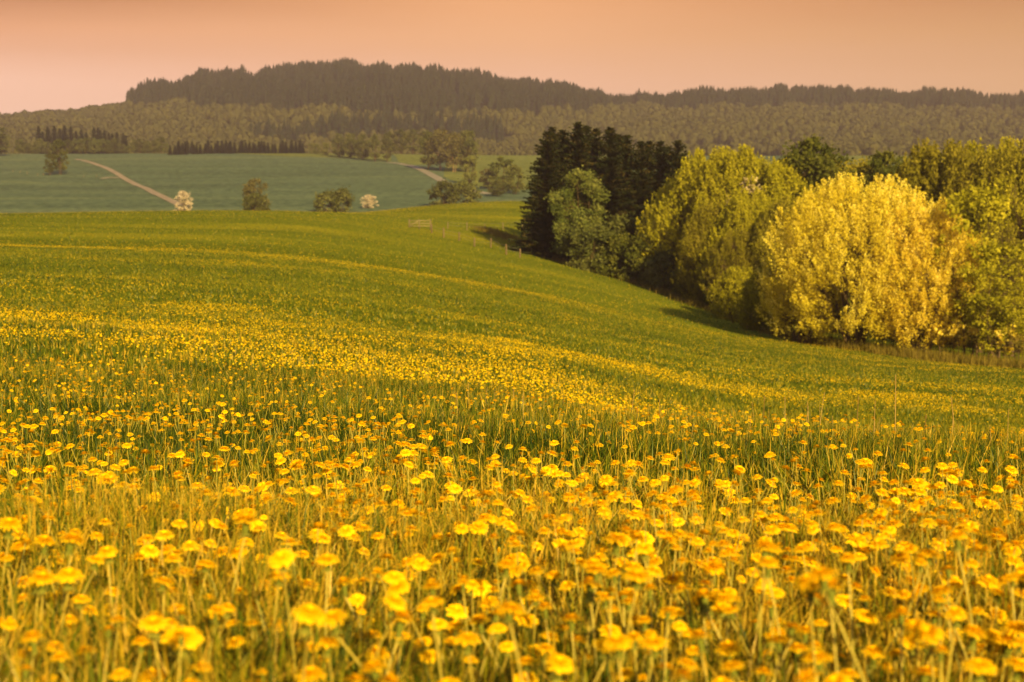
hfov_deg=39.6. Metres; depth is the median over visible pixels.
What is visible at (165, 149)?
leafy tree
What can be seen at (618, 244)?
bush
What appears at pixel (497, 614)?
dandelion
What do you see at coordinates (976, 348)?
sapling
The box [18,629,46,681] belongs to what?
dandelion
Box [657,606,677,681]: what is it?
dandelion
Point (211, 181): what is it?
field
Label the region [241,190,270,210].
bush
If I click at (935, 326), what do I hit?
young shrub
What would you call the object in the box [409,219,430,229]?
field gate
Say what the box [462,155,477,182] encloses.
leafy tree
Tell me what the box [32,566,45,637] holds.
dandelion
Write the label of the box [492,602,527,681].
dandelion
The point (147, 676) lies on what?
dandelion
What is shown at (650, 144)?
spruce tree
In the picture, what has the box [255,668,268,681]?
dandelion
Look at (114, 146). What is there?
leafy tree
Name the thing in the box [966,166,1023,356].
leafy tree
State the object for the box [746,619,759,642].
dandelion
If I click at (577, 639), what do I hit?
dandelion
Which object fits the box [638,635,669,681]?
dandelion
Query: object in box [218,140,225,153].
conifer tree
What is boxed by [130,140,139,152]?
leafy tree
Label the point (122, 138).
conifer tree
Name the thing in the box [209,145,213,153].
conifer tree
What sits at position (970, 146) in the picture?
leafy tree
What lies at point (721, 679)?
dandelion
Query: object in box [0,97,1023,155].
broadleaf forest
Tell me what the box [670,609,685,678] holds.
dandelion
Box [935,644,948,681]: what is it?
dandelion
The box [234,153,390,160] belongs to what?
hedge strip
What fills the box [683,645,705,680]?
dandelion
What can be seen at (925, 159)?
leafy tree
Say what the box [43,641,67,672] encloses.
dandelion
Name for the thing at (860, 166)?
leafy tree
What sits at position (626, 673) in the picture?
dandelion
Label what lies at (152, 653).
dandelion
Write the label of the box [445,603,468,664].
dandelion
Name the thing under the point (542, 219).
spruce tree
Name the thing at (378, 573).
dandelion
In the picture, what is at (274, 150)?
conifer tree
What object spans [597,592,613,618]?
dandelion
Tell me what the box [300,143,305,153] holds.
conifer tree
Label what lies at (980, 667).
dandelion
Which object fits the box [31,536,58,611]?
dandelion
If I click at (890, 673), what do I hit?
dandelion
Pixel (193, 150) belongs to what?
conifer tree
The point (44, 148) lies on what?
leafy tree
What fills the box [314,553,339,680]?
dandelion
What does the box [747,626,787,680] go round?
dandelion
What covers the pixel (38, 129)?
conifer tree
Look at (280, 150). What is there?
conifer tree
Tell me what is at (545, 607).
dandelion
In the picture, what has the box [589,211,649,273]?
bush
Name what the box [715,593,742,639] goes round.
dandelion
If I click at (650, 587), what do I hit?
dandelion
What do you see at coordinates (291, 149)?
conifer tree
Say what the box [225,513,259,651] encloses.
dandelion
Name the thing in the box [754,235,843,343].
golden tree
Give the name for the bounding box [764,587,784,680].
dandelion
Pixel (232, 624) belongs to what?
dandelion
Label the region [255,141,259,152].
conifer tree
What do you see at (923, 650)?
dandelion
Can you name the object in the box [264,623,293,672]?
dandelion
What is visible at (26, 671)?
dandelion
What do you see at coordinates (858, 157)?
hillside pasture
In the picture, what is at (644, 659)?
dandelion
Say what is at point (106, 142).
leafy tree
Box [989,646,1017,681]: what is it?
dandelion
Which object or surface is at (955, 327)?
young shrub
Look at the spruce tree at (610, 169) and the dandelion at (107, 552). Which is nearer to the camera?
the dandelion at (107, 552)
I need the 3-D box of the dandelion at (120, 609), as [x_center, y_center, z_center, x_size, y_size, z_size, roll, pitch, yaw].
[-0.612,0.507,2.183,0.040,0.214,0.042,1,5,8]
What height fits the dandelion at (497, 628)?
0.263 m
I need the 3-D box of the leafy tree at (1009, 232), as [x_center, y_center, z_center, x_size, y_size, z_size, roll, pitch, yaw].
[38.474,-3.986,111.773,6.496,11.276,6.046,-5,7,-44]
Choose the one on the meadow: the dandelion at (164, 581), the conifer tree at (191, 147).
the dandelion at (164, 581)
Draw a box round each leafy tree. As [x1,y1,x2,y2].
[0,127,12,153]
[14,138,24,152]
[23,143,31,153]
[30,141,41,152]
[32,138,43,153]
[41,142,51,153]
[42,153,57,174]
[49,137,69,174]
[63,140,73,153]
[70,138,81,153]
[76,138,85,153]
[80,137,89,153]
[88,138,101,153]
[89,141,99,152]
[96,139,109,152]
[105,144,112,153]
[109,138,120,152]
[117,144,125,153]
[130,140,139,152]
[132,139,146,152]
[143,141,150,152]
[147,140,161,152]
[156,136,164,152]
[163,143,168,152]
[241,176,271,209]
[308,143,315,153]
[313,144,320,153]
[320,142,328,155]
[331,133,345,156]
[342,133,358,157]
[354,134,370,159]
[367,133,380,161]
[381,136,392,161]
[382,132,397,151]
[394,128,409,153]
[405,128,419,153]
[416,131,425,154]
[419,130,436,169]
[424,126,452,170]
[439,131,470,171]
[453,130,481,171]
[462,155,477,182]
[477,167,497,188]
[486,156,517,189]
[486,180,506,196]
[503,164,525,193]
[543,165,611,258]
[635,175,690,280]
[638,146,731,288]
[670,201,750,303]
[678,144,772,291]
[694,186,778,291]
[700,227,759,302]
[727,156,833,276]
[744,195,835,272]
[775,133,853,263]
[805,160,859,299]
[840,151,896,290]
[842,149,909,270]
[877,137,983,330]
[907,140,996,345]
[944,135,1023,346]
[956,190,1018,352]
[957,136,1023,351]
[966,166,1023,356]
[968,219,1023,357]
[981,155,1023,347]
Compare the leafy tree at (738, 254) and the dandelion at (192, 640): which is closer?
the dandelion at (192, 640)
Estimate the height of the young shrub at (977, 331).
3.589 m
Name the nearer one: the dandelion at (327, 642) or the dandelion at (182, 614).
the dandelion at (327, 642)
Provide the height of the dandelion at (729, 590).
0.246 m
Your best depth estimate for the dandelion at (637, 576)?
1.83 m
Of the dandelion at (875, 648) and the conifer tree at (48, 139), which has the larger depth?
the conifer tree at (48, 139)
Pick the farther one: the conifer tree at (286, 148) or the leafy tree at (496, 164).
the conifer tree at (286, 148)
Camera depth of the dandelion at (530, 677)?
1.83 m
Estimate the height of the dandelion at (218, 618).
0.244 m
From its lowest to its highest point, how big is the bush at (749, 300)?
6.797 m
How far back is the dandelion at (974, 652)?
2.08 m
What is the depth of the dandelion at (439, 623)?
2.02 m
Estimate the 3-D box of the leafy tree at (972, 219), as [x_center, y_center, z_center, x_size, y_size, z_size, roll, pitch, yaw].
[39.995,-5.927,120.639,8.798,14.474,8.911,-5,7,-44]
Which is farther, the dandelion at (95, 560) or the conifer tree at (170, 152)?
the conifer tree at (170, 152)
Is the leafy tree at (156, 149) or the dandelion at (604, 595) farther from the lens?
the leafy tree at (156, 149)
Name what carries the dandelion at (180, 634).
on the meadow
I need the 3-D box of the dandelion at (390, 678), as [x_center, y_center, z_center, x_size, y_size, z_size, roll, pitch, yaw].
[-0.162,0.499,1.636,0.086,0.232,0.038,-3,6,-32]
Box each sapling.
[931,184,1020,357]
[954,232,1004,355]
[968,256,1015,356]
[981,241,1023,357]
[995,276,1023,359]
[1012,240,1023,339]
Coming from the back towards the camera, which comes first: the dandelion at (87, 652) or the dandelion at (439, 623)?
the dandelion at (439, 623)
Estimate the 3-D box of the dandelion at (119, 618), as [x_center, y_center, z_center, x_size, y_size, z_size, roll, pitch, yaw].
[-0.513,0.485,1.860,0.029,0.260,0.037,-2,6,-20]
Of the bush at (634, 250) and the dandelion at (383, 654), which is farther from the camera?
the bush at (634, 250)
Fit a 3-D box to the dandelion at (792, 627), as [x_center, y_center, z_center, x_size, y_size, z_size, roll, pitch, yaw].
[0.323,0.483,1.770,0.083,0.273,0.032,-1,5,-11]
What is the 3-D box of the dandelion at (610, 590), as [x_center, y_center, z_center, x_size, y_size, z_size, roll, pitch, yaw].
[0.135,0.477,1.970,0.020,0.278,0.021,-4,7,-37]
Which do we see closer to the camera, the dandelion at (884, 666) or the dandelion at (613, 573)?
the dandelion at (884, 666)
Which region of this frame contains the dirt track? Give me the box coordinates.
[75,159,181,204]
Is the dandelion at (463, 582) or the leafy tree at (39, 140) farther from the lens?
the leafy tree at (39, 140)
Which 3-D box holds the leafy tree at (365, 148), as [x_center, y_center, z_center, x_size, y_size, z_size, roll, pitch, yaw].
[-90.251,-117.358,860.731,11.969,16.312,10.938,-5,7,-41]
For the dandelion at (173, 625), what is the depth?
1.88 m
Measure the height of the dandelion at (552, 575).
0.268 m
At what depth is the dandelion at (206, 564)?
2.19 m
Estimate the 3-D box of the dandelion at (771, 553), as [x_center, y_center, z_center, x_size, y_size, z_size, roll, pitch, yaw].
[0.375,0.460,2.101,0.047,0.329,0.038,3,6,27]
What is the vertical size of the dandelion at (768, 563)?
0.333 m
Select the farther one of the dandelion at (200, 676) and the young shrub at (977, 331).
the young shrub at (977, 331)
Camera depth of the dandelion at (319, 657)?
1.96 m
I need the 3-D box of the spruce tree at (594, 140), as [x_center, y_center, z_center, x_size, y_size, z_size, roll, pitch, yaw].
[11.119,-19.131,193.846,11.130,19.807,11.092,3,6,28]
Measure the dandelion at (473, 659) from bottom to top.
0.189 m
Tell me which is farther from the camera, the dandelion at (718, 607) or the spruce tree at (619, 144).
the spruce tree at (619, 144)
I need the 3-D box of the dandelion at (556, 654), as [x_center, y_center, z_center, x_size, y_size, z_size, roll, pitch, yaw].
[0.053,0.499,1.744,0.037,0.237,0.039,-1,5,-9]
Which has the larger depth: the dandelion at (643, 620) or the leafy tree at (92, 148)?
the leafy tree at (92, 148)
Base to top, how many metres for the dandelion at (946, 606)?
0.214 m
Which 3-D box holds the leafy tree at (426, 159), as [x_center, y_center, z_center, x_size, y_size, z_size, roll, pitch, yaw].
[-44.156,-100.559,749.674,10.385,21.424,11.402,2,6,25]
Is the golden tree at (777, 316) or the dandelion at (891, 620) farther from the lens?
the golden tree at (777, 316)
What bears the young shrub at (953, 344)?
on the meadow
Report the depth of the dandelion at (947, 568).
2.04 m
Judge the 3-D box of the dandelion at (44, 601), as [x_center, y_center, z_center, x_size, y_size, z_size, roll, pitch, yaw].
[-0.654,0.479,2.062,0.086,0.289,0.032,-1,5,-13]
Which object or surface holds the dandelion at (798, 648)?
on the meadow
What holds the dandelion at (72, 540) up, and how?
on the meadow
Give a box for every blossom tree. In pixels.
[174,190,192,210]
[361,195,377,207]
[722,176,773,205]
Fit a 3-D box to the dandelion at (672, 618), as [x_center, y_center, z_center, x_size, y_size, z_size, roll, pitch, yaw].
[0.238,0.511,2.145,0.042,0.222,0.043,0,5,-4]
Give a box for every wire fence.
[431,224,520,257]
[447,221,522,229]
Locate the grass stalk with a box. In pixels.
[894,374,895,434]
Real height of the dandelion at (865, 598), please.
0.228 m
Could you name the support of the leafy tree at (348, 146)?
on the field
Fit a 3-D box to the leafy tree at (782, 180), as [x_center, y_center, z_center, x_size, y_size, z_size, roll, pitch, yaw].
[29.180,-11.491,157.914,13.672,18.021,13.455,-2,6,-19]
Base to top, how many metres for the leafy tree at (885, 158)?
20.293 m
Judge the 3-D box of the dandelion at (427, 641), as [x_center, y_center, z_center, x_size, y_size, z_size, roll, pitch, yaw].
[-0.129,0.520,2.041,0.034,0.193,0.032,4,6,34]
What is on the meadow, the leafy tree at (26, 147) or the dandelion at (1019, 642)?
the dandelion at (1019, 642)
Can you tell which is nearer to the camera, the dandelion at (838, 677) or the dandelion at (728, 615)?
the dandelion at (838, 677)
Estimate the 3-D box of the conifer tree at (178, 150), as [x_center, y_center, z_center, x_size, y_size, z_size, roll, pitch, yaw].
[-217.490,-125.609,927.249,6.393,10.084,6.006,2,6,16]
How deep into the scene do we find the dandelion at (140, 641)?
1.72 m
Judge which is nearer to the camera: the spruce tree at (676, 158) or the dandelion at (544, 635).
the dandelion at (544, 635)
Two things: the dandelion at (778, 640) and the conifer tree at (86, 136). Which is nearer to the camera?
the dandelion at (778, 640)
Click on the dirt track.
(154, 192)
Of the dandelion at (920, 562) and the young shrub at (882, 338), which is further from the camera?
the young shrub at (882, 338)
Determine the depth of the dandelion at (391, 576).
2.12 m
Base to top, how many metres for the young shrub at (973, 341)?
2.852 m
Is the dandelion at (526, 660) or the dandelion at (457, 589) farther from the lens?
the dandelion at (457, 589)
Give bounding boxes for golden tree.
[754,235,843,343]
[759,172,972,345]
[856,197,993,353]
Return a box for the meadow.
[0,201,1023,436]
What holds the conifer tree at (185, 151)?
on the field
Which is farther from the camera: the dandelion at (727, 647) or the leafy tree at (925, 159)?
the leafy tree at (925, 159)
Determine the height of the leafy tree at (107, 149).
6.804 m
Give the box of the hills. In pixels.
[227,121,776,155]
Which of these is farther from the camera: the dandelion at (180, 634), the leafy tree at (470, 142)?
the leafy tree at (470, 142)
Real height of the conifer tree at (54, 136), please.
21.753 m
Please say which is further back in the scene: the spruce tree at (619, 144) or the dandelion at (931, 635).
the spruce tree at (619, 144)
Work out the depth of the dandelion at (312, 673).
1.65 m
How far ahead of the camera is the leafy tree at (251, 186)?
441.28 m
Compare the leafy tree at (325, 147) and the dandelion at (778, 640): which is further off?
the leafy tree at (325, 147)
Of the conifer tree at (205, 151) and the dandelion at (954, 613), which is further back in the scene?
the conifer tree at (205, 151)
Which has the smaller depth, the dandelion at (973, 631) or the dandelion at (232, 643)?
the dandelion at (973, 631)
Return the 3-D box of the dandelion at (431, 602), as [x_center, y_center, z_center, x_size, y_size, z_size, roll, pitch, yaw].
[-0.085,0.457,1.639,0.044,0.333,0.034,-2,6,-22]
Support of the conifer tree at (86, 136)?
on the field
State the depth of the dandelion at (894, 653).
1.82 m
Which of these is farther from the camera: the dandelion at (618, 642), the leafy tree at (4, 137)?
the leafy tree at (4, 137)
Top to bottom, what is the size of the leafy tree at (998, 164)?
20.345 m
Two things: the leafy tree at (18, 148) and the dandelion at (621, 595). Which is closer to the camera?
the dandelion at (621, 595)
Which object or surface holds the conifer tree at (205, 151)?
on the field
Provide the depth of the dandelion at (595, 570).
2.02 m
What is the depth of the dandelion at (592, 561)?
2.05 m
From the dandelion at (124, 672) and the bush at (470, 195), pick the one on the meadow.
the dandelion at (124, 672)
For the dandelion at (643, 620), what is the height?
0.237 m
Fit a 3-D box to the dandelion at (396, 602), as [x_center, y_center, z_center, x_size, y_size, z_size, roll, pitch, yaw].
[-0.167,0.466,1.807,0.086,0.303,0.034,5,7,41]
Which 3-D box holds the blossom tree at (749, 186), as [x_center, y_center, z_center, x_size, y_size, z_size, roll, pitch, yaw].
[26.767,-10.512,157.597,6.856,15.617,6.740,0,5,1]
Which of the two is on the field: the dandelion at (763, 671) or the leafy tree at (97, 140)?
the leafy tree at (97, 140)
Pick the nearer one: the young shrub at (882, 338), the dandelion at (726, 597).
the dandelion at (726, 597)
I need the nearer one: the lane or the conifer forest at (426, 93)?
the lane
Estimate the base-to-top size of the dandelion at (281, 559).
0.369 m
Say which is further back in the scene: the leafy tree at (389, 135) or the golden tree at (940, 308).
the leafy tree at (389, 135)
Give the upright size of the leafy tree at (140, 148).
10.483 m
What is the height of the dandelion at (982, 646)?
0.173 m
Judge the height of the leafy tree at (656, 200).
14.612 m
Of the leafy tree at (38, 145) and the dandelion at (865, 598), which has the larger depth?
the leafy tree at (38, 145)
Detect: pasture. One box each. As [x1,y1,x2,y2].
[393,154,438,164]
[444,155,606,189]
[815,155,974,163]
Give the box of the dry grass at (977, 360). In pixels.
[468,224,1023,368]
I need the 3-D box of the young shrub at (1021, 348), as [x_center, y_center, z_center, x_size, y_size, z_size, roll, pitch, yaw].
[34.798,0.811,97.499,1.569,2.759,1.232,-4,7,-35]
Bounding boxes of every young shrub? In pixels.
[826,312,837,343]
[875,331,888,346]
[895,319,916,347]
[910,325,923,343]
[920,329,933,351]
[927,320,951,352]
[944,336,960,352]
[947,320,973,354]
[960,328,977,358]
[969,322,997,356]
[989,340,1002,355]
[992,325,1019,355]
[1009,334,1023,362]
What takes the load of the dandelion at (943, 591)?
on the meadow
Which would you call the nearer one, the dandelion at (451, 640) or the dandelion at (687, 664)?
the dandelion at (687, 664)
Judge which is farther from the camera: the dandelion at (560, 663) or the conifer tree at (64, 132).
the conifer tree at (64, 132)
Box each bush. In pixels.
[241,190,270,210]
[312,189,339,211]
[328,186,354,211]
[425,178,464,204]
[448,178,482,202]
[563,222,616,270]
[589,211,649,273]
[592,231,640,276]
[617,233,666,285]
[638,248,679,289]
[668,263,703,299]
[698,276,715,306]
[708,265,763,321]
[730,265,791,331]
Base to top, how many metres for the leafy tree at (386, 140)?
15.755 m
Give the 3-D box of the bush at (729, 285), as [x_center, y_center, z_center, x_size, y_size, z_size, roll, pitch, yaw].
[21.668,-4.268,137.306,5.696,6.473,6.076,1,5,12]
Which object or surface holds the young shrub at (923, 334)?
on the meadow
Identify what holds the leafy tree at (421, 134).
on the field
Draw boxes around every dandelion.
[0,517,22,607]
[0,555,18,651]
[11,647,43,677]
[17,593,32,612]
[17,664,35,681]
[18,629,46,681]
[19,614,33,625]
[27,571,56,663]
[27,583,64,636]
[29,574,40,661]
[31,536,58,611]
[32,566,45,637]
[37,673,58,681]
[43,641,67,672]
[49,650,69,681]
[53,567,84,674]
[56,585,75,639]
[58,532,86,632]
[59,614,77,640]
[60,623,72,648]
[70,594,91,663]
[71,555,104,627]
[75,605,97,640]
[76,645,97,669]
[97,546,118,643]
[99,603,125,641]
[100,625,116,681]
[103,587,121,625]
[108,668,132,681]
[109,615,127,669]
[121,621,147,646]
[131,636,150,681]
[136,667,171,681]
[137,615,168,681]
[142,611,164,656]
[142,645,159,664]
[151,576,174,638]
[153,628,160,667]
[160,627,204,681]
[162,618,179,681]
[167,603,185,618]
[169,629,190,681]
[172,611,192,664]
[179,625,205,657]
[182,677,200,681]
[191,661,213,681]
[196,559,217,603]
[201,594,213,607]
[204,605,225,681]
[204,610,227,668]
[211,603,235,659]
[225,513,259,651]
[225,619,240,657]
[227,635,250,676]
[244,600,262,614]
[244,620,260,673]
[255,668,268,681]
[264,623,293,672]
[265,618,286,666]
[266,570,289,645]
[267,548,296,681]
[291,603,327,681]
[294,665,327,681]
[297,641,318,668]
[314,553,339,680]
[314,655,331,677]
[316,636,341,681]
[317,608,371,681]
[332,576,368,647]
[342,673,371,681]
[356,608,366,649]
[358,570,383,629]
[358,658,388,681]
[364,629,382,648]
[365,645,390,675]
[367,594,406,679]
[381,674,402,681]
[382,570,405,628]
[385,580,436,681]
[385,609,414,674]
[391,631,410,675]
[412,636,432,672]
[416,603,429,651]
[418,648,441,678]
[419,596,444,679]
[421,581,441,661]
[427,618,448,672]
[443,636,457,657]
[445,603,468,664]
[446,620,464,666]
[447,584,479,642]
[454,632,481,681]
[457,579,469,632]
[463,656,479,679]
[465,580,480,632]
[467,613,505,680]
[478,609,504,681]
[482,560,518,680]
[485,623,499,663]
[490,623,507,681]
[492,560,516,656]
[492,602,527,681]
[497,641,514,681]
[508,579,534,643]
[512,670,537,681]
[514,656,538,681]
[515,589,539,637]
[516,613,538,653]
[525,594,544,654]
[527,644,542,668]
[536,601,553,681]
[536,643,556,679]
[539,631,559,645]
[543,652,565,677]
[544,570,562,631]
[545,654,574,681]
[555,624,568,643]
[558,613,582,681]
[570,635,585,653]
[579,575,604,666]
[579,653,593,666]
[581,557,605,668]
[583,564,610,672]
[587,591,602,647]
[593,637,614,681]
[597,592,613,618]
[598,624,621,681]
[602,532,631,612]
[602,605,618,652]
[602,634,634,681]
[603,587,616,670]
[605,568,626,650]
[614,591,636,656]
[616,667,635,681]
[618,569,654,681]
[619,597,639,674]
[626,631,643,681]
[627,614,642,644]
[633,542,660,634]
[634,615,656,681]
[635,673,650,681]
[637,640,649,681]
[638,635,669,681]
[639,649,662,681]
[642,583,656,629]
[643,629,655,681]
[654,662,677,681]
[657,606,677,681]
[657,606,681,677]
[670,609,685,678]
[671,620,692,681]
[675,657,700,681]
[676,627,694,679]
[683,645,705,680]
[686,628,711,681]
[690,592,707,647]
[692,587,739,681]
[698,593,736,659]
[703,620,718,658]
[704,593,720,653]
[710,601,730,664]
[713,676,732,681]
[714,639,742,680]
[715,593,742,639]
[718,660,745,681]
[719,587,737,638]
[721,605,759,680]
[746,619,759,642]
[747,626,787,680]
[751,539,777,656]
[753,543,783,660]
[754,666,774,681]
[756,556,786,681]
[762,649,773,679]
[763,599,781,629]
[763,632,773,665]
[763,634,793,681]
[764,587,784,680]
[772,622,803,681]
[785,642,811,681]
[793,573,820,681]
[794,625,816,674]
[799,650,833,679]
[805,566,864,681]
[807,641,823,675]
[813,619,827,641]
[815,577,845,672]
[822,672,854,681]
[837,552,860,680]
[837,653,847,671]
[839,668,859,679]
[841,609,877,673]
[858,594,872,658]
[861,644,885,681]
[878,662,892,675]
[881,613,908,673]
[884,667,898,679]
[887,648,906,681]
[890,608,910,681]
[891,605,911,642]
[894,558,928,671]
[898,618,910,678]
[898,632,925,681]
[903,548,942,666]
[903,618,927,681]
[906,666,939,681]
[915,624,946,681]
[920,642,929,663]
[924,610,945,668]
[925,665,937,681]
[928,585,974,681]
[932,596,946,681]
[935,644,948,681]
[936,604,951,654]
[939,565,955,668]
[943,559,978,636]
[944,606,966,681]
[945,529,975,658]
[959,624,987,681]
[961,657,997,681]
[966,646,985,657]
[967,607,985,681]
[977,642,986,659]
[979,628,1000,679]
[987,588,1007,623]
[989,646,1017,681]
[990,633,1023,681]
[992,637,1012,675]
[999,620,1023,680]
[1002,656,1023,681]
[1005,573,1017,620]
[1009,570,1023,681]
[1009,637,1023,681]
[1013,588,1023,620]
[1016,646,1023,679]
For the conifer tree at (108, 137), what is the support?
on the field
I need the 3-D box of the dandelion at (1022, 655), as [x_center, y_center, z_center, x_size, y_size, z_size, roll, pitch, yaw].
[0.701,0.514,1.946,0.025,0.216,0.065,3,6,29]
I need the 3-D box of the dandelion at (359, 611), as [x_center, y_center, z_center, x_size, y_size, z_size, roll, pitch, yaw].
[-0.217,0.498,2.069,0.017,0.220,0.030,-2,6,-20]
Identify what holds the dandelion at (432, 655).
on the meadow
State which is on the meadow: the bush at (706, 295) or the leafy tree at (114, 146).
the bush at (706, 295)
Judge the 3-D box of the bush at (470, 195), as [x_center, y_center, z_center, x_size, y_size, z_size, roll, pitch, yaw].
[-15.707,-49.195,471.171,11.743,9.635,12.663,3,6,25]
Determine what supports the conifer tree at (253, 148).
on the field
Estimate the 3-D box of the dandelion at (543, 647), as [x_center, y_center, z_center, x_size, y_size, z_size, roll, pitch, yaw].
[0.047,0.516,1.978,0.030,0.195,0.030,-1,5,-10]
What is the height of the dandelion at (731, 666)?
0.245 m
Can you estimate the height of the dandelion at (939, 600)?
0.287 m
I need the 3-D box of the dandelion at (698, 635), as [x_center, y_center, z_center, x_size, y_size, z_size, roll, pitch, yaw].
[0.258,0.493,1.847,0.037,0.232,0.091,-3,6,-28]
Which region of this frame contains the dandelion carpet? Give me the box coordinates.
[0,202,1023,681]
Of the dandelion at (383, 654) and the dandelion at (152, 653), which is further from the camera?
the dandelion at (152, 653)
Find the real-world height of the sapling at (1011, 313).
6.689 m
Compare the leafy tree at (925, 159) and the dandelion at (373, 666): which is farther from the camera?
the leafy tree at (925, 159)
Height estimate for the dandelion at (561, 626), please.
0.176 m
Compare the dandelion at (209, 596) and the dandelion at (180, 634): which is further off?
the dandelion at (209, 596)
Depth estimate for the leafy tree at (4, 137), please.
911.62 m
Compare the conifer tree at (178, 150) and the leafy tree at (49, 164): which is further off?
the conifer tree at (178, 150)
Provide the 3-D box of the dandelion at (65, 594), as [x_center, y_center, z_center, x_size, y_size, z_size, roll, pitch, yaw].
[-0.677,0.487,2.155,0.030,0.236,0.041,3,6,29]
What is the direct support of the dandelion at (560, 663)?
on the meadow
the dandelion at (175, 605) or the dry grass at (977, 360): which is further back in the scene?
the dry grass at (977, 360)
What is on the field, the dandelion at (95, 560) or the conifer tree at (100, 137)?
the conifer tree at (100, 137)
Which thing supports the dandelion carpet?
on the meadow
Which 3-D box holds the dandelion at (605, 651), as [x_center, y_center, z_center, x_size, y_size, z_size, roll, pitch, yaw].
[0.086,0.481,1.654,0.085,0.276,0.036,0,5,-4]
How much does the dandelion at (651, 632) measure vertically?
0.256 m
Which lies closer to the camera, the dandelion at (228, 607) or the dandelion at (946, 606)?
the dandelion at (228, 607)
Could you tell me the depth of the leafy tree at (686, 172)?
165.48 m
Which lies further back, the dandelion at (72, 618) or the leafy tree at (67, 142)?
the leafy tree at (67, 142)
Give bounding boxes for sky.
[0,0,1023,113]
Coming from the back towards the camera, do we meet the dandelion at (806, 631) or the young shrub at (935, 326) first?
the young shrub at (935, 326)
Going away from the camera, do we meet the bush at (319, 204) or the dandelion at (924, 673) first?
the dandelion at (924, 673)
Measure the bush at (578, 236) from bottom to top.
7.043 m
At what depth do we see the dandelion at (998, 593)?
2.19 m
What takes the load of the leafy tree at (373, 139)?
on the field
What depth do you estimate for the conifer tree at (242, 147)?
977.18 m
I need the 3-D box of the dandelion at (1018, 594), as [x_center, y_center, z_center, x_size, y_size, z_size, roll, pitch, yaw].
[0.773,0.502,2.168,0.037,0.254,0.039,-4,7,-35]
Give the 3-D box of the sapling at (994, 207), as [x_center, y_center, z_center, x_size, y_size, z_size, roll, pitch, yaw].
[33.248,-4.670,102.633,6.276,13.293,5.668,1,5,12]
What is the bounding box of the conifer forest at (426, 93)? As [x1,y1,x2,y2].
[125,57,1023,144]
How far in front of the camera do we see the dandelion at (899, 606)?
2.21 m
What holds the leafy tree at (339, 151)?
on the field
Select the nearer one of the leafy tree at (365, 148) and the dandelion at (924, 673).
the dandelion at (924, 673)
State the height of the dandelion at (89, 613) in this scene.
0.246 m
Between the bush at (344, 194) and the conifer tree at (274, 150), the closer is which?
the bush at (344, 194)
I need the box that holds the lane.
[385,162,490,193]
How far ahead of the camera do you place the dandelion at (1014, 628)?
1.92 m
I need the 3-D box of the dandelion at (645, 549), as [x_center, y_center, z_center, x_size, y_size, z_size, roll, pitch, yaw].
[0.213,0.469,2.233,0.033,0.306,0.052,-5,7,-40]
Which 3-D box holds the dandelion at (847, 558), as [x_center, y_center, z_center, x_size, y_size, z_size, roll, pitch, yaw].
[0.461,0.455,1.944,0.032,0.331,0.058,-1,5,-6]
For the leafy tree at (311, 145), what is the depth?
1018.52 m
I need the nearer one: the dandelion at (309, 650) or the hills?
the dandelion at (309, 650)
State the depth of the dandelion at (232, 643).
1.86 m
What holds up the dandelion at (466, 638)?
on the meadow
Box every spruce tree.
[507,131,575,260]
[515,126,566,247]
[522,130,579,259]
[545,122,609,260]
[570,127,640,258]
[582,125,598,158]
[585,128,605,180]
[605,134,632,169]
[615,134,639,209]
[618,141,659,236]
[634,140,671,218]
[643,140,655,185]
[655,140,692,202]
[665,147,674,175]
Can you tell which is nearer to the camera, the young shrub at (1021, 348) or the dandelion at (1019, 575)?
the dandelion at (1019, 575)
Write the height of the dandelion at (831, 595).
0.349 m
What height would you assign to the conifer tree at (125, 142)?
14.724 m
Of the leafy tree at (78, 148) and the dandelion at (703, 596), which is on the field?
the leafy tree at (78, 148)
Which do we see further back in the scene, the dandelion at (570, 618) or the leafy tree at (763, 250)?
the leafy tree at (763, 250)
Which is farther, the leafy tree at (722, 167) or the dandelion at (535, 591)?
the leafy tree at (722, 167)
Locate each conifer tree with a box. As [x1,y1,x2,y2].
[32,126,45,153]
[45,129,51,153]
[48,126,57,153]
[57,125,71,153]
[57,128,61,153]
[68,127,75,153]
[81,132,91,153]
[88,128,96,153]
[97,130,104,153]
[102,130,106,151]
[105,133,114,153]
[118,133,124,153]
[123,135,130,153]
[167,145,172,154]
[175,141,182,154]
[182,141,188,154]
[188,141,193,153]
[191,145,196,153]
[197,144,202,153]
[202,144,207,153]
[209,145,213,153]
[214,140,219,153]
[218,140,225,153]
[223,140,227,153]
[227,141,233,153]
[232,142,236,152]
[240,140,245,152]
[246,142,251,152]
[251,142,255,152]
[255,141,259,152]
[260,141,267,152]
[272,144,277,153]
[278,143,283,153]
[284,141,288,152]
[288,140,295,152]
[296,139,301,152]
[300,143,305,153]
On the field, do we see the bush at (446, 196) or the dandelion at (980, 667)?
the bush at (446, 196)
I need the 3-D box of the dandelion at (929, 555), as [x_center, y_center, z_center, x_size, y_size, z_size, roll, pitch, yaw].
[0.624,0.471,2.159,0.041,0.319,0.056,-3,6,-32]
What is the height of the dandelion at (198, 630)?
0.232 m
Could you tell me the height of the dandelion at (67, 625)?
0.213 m
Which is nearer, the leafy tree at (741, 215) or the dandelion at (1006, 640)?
the dandelion at (1006, 640)
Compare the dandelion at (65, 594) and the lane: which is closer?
the dandelion at (65, 594)
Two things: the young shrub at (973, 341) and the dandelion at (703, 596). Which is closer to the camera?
the dandelion at (703, 596)
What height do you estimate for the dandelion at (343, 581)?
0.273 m
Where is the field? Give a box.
[0,153,972,212]
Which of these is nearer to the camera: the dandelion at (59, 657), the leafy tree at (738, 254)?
the dandelion at (59, 657)
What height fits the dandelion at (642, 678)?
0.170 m
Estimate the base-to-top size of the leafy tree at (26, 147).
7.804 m
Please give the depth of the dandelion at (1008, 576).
2.06 m

